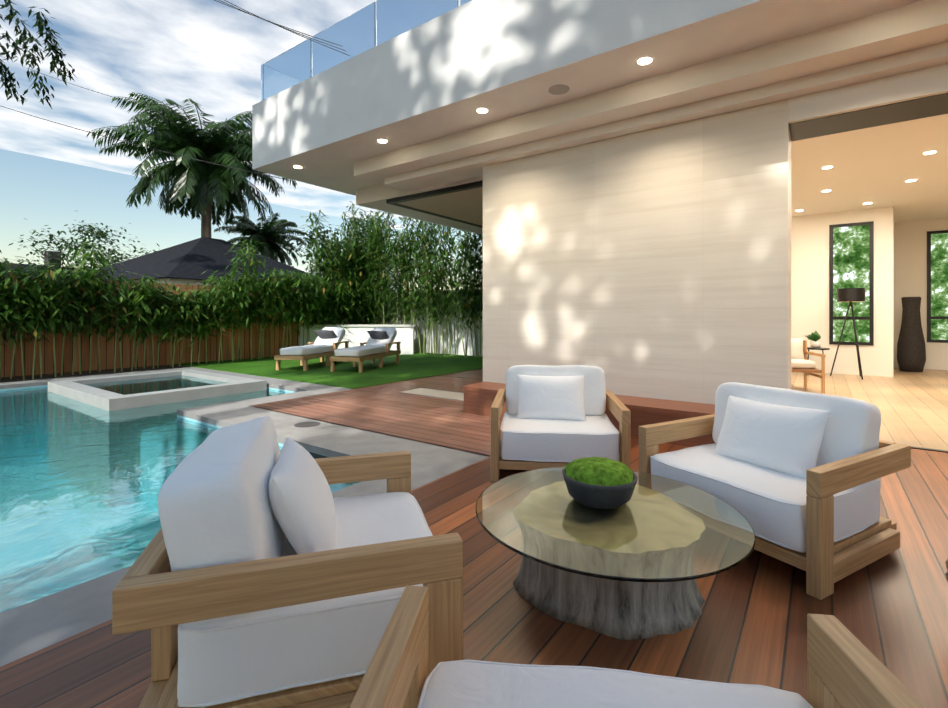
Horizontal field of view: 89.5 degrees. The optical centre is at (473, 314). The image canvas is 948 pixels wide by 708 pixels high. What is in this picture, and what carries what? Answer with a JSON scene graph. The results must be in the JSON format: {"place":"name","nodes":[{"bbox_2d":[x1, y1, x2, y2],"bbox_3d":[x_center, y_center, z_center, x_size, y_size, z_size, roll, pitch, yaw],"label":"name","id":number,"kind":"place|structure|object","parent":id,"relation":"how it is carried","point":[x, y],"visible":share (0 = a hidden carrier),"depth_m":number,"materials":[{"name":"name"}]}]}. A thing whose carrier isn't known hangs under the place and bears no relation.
{"place":"outdoors","nodes":[
{"label":"outdoors","id":0,"kind":"place"},
{"bbox_2d":[0,0,77,108],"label":"overhanging branch leaves","id":1,"kind":"object","parent":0,"point":[54,48],"visible":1,"depth_m":13.87,"materials":[{"name":"green plant"}]},
{"bbox_2d":[0,365,186,382],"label":"planting soil","id":2,"kind":"structure","parent":0,"point":[13,379],"depth_m":9.38,"materials":[{"name":"brown soil"}]},
{"bbox_2d":[0,243,366,379],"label":"hedge stems","id":3,"kind":"object","parent":2,"relation":"on","point":[192,344],"visible":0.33,"depth_m":10.18,"materials":[{"name":"plant"}]},
{"bbox_2d":[0,234,387,348],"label":"bamboo hedge leaves","id":4,"kind":"object","parent":3,"relation":"attached to","point":[27,297],"visible":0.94,"depth_m":10.18,"materials":[{"name":"green plant"}]},
{"bbox_2d":[1,0,311,180],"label":"power lines","id":5,"kind":"object","parent":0,"point":[252,14],"visible":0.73,"depth_m":16.09,"materials":[{"name":"black metal"}]},
{"bbox_2d":[0,385,327,457],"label":"pool shell","id":6,"kind":"object","parent":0,"point":[280,444],"visible":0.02,"depth_m":5.61},
{"bbox_2d":[48,369,266,410],"bbox_3d":[-5.156,1.790,7.801,2.750,1.410,2.150,0,0,36],"label":"spa","id":7,"kind":"object","parent":6,"relation":"on","point":[112,393],"visible":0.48,"depth_m":7.43,"materials":[{"name":"concrete"}]},
{"bbox_2d":[0,387,361,612],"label":"pool water","id":8,"kind":"structure","parent":6,"relation":"in","point":[81,483],"depth_m":3.54,"materials":[{"name":"teal liquid"}]},
{"bbox_2d":[0,367,489,666],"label":"pool coping","id":9,"kind":"object","parent":6,"relation":"on","point":[26,629],"visible":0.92,"depth_m":3.83,"materials":[{"name":"grey concrete"}]},
{"bbox_2d":[0,0,459,228],"bbox_3d":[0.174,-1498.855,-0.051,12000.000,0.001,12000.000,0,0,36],"label":"cloud","id":10,"kind":"structure","parent":0,"point":[213,54],"depth_m":2853.62,"materials":[{"name":"white"}]},
{"bbox_2d":[0,0,482,291],"label":"sky","id":11,"kind":"structure","parent":0,"point":[55,194],"materials":[{"name":"blue"}]},
{"bbox_2d":[214,213,306,265],"bbox_3d":[-13.374,-2.595,30.421,5.137,7.480,5.980,0,0,36],"label":"palm tree","id":12,"kind":"object","parent":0,"point":[272,232],"depth_m":29.95,"materials":[{"name":"green plant"}]},
{"bbox_2d":[175,352,482,388],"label":"lawn","id":13,"kind":"structure","parent":0,"point":[416,365],"depth_m":10.06,"materials":[{"name":"green plant"}]},
{"bbox_2d":[274,327,348,370],"bbox_3d":[-3.527,0.715,10.592,0.680,0.836,1.950,0,0,12],"label":"chaise longue","id":14,"kind":"object","parent":13,"relation":"on","point":[327,342],"visible":1,"depth_m":10.49,"materials":[{"name":"white fabric"}]},
{"bbox_2d":[299,324,414,354],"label":"low white wall","id":15,"kind":"structure","parent":13,"relation":"on","point":[356,334],"depth_m":13.55,"materials":[{"name":"white paint"}]},
{"bbox_2d":[329,327,400,372],"bbox_3d":[-2.287,0.717,10.297,0.680,0.831,1.950,0,0,15],"label":"chaise longue","id":16,"kind":"object","parent":13,"relation":"on","point":[379,342],"visible":1,"depth_m":10.22,"materials":[{"name":"white fabric"}]},
{"bbox_2d":[315,204,482,357],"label":"bamboo stalks","id":17,"kind":"object","parent":13,"relation":"on","point":[436,348],"visible":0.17,"depth_m":13.47,"materials":[{"name":"green plant"}]},
{"bbox_2d":[297,201,482,329],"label":"bamboo grove leaves","id":18,"kind":"object","parent":17,"relation":"attached to","point":[363,264],"visible":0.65,"depth_m":13.52,"materials":[{"name":"green plant"}]},
{"bbox_2d":[299,269,398,291],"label":"white neighbour house","id":19,"kind":"structure","parent":0,"point":[331,278],"depth_m":35.77,"materials":[{"name":"paint"}]},
{"bbox_2d":[483,63,947,404],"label":"wall","id":20,"kind":"structure","parent":0,"point":[687,261],"depth_m":5.00,"materials":[{"name":"stone"}]},
{"bbox_2d":[252,0,947,234],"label":"roof overhang","id":21,"kind":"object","parent":20,"relation":"on","point":[416,97],"depth_m":4.57,"materials":[{"name":"white paint"}]},
{"bbox_2d":[261,0,471,100],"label":"glass railing","id":22,"kind":"object","parent":21,"relation":"on","point":[372,25],"visible":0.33,"depth_m":5.97,"materials":[{"name":"clear glass"}]},
{"bbox_2d":[386,180,482,227],"bbox_3d":[0.378,-1.875,8.573,2.200,0.060,3.200,0,0,36],"label":"ceiling recess frame","id":23,"kind":"object","parent":21,"relation":"attached to","point":[462,203],"visible":0.31,"depth_m":7.91,"materials":[{"name":"black"}]},
{"bbox_2d":[292,56,937,211],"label":"recessed lights","id":24,"kind":"object","parent":21,"relation":"in","point":[560,89],"visible":0.56,"depth_m":4.67,"materials":[{"name":"white"}]},
{"bbox_2d":[829,221,947,345],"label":"interior window","id":25,"kind":"structure","parent":20,"relation":"on","point":[851,255],"depth_m":9.17,"materials":[{"name":"black metal"}]},
{"bbox_2d":[804,331,820,341],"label":"table plant leaves","id":26,"kind":"object","parent":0,"point":[815,336],"visible":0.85,"depth_m":8.91,"materials":[{"name":"green plant"}]},
{"bbox_2d":[791,367,947,452],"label":"interior floor","id":27,"kind":"structure","parent":0,"point":[912,407],"depth_m":6.57,"materials":[{"name":"brown wood"}]},
{"bbox_2d":[791,338,825,393],"bbox_3d":[4.838,0.756,7.314,0.660,0.778,0.720,0,0,16],"label":"armchair","id":28,"kind":"object","parent":27,"relation":"on","point":[800,362],"visible":0.48,"depth_m":7.08,"materials":[{"name":"white fabric"}]},
{"bbox_2d":[807,341,829,374],"bbox_3d":[6.373,0.823,8.918,0.420,0.646,0.420,0,0,36],"label":"side table","id":29,"kind":"object","parent":27,"relation":"on","point":[816,345],"visible":0.75,"depth_m":8.85,"materials":[{"name":"black metal"}]},
{"bbox_2d":[830,288,864,379],"bbox_3d":[6.810,0.336,8.725,0.516,1.622,0.541,0,0,36],"label":"floor lamp","id":30,"kind":"object","parent":27,"relation":"on","point":[850,295],"visible":0.88,"depth_m":8.59,"materials":[{"name":"black metal"}]},
{"bbox_2d":[897,297,925,371],"bbox_3d":[8.802,0.395,9.627,0.440,1.500,0.440,0,0,36],"label":"floor vase","id":31,"kind":"object","parent":27,"relation":"on","point":[911,351],"visible":1,"depth_m":9.50,"materials":[{"name":"black ceramic"}]},
{"bbox_2d":[945,559,947,580],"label":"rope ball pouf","id":32,"kind":"object","parent":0,"point":[946,562],"visible":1,"depth_m":1.76,"materials":[{"name":"beige fabric"}]},
{"label":"ground","id":33,"kind":"structure","parent":0,"visible":0},
{"bbox_2d":[2,251,86,276],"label":"neighbour house","id":34,"kind":"structure","parent":33,"relation":"on","point":[53,255],"depth_m":33.52,"materials":[{"name":"white"}]},
{"bbox_2d":[31,229,112,269],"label":"branches","id":35,"kind":"object","parent":33,"relation":"on","point":[62,254],"visible":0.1,"depth_m":33.72,"materials":[{"name":"brown plant"}]},
{"bbox_2d":[8,218,160,274],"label":"tree leaves","id":36,"kind":"object","parent":35,"relation":"attached to","point":[91,230],"visible":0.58,"depth_m":34.31,"materials":[{"name":"green plant"}]},
{"bbox_2d":[87,92,297,237],"bbox_3d":[-13.796,-4.773,24.717,9.434,11.835,9.482,0,0,36],"label":"palm tree","id":37,"kind":"object","parent":33,"relation":"on","point":[200,185],"depth_m":22.95,"materials":[{"name":"green plant"}]},
{"bbox_2d":[88,237,333,289],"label":"house roof","id":38,"kind":"structure","parent":33,"relation":"on","point":[190,262],"depth_m":20.53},
{"bbox_2d":[0,276,482,377],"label":"boundary fences","id":39,"kind":"object","parent":33,"relation":"on","point":[107,353],"visible":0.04,"depth_m":10.88,"materials":[{"name":"brown wood"}]},
{"bbox_2d":[0,368,947,707],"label":"deck","id":40,"kind":"structure","parent":33,"relation":"on","point":[888,612],"depth_m":1.84,"materials":[{"name":"brown wood"}]},
{"bbox_2d":[112,417,462,707],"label":"club chair","id":41,"kind":"object","parent":40,"relation":"on","point":[264,571],"visible":1,"depth_m":1.28,"materials":[{"name":"white fabric"}]},
{"bbox_2d":[399,388,463,400],"bbox_3d":[-0.437,1.151,6.854,1.330,0.027,0.490,0,0,36],"label":"doormat","id":42,"kind":"object","parent":40,"relation":"on","point":[459,396],"visible":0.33,"depth_m":6.92,"materials":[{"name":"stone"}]},
{"bbox_2d":[491,365,630,481],"bbox_3d":[0.625,0.772,3.633,0.930,0.746,0.848,0,0,7],"label":"club chair","id":43,"kind":"object","parent":40,"relation":"on","point":[555,416],"visible":1,"depth_m":3.44,"materials":[{"name":"white fabric"}]},
{"bbox_2d":[461,382,714,446],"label":"bench wall","id":44,"kind":"structure","parent":40,"relation":"on","point":[479,398],"depth_m":4.44,"materials":[{"name":"brown wood"}]},
{"bbox_2d":[513,556,704,639],"bbox_3d":[0.582,0.993,2.058,0.749,0.303,0.751,0,0,36],"label":"table base","id":45,"kind":"object","parent":40,"relation":"on","point":[623,610],"visible":0.23,"depth_m":1.76,"materials":[{"name":"grey wood"}]},
{"bbox_2d":[476,467,755,581],"bbox_3d":[0.563,0.833,2.051,1.112,0.012,1.112,0,0,36],"label":"glass tabletop","id":46,"kind":"object","parent":45,"relation":"on","point":[655,528],"visible":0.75,"depth_m":1.84,"materials":[{"name":"clear glass"}]},
{"bbox_2d":[562,457,637,508],"bbox_3d":[0.558,0.738,2.129,0.326,0.178,0.326,0,0,36],"label":"planter bowl","id":47,"kind":"object","parent":46,"relation":"on","point":[599,482],"visible":1,"depth_m":2.02,"materials":[{"name":"concrete"}]},
{"bbox_2d":[349,585,925,707],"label":"club chair","id":48,"kind":"object","parent":40,"relation":"on","point":[846,668],"visible":1,"depth_m":0.98,"materials":[{"name":"brown wood"}]},
{"bbox_2d":[639,382,910,599],"bbox_3d":[1.527,0.773,2.522,0.845,0.744,0.930,0,0,-29],"label":"club chair","id":49,"kind":"object","parent":40,"relation":"on","point":[792,477],"visible":0.96,"depth_m":2.30,"materials":[{"name":"white fabric"}]},
{"bbox_3d":[-7.581,-1.962,29.794,4.687,6.214,5.688,0,0,36],"label":"tree trunk","id":50,"kind":"object","parent":33,"relation":"on","visible":0},
{"bbox_2d":[275,210,415,278],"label":"tree leaves","id":51,"kind":"object","parent":50,"relation":"on","point":[310,236],"visible":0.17,"depth_m":28.73,"materials":[{"name":"green plant"}]}
]}

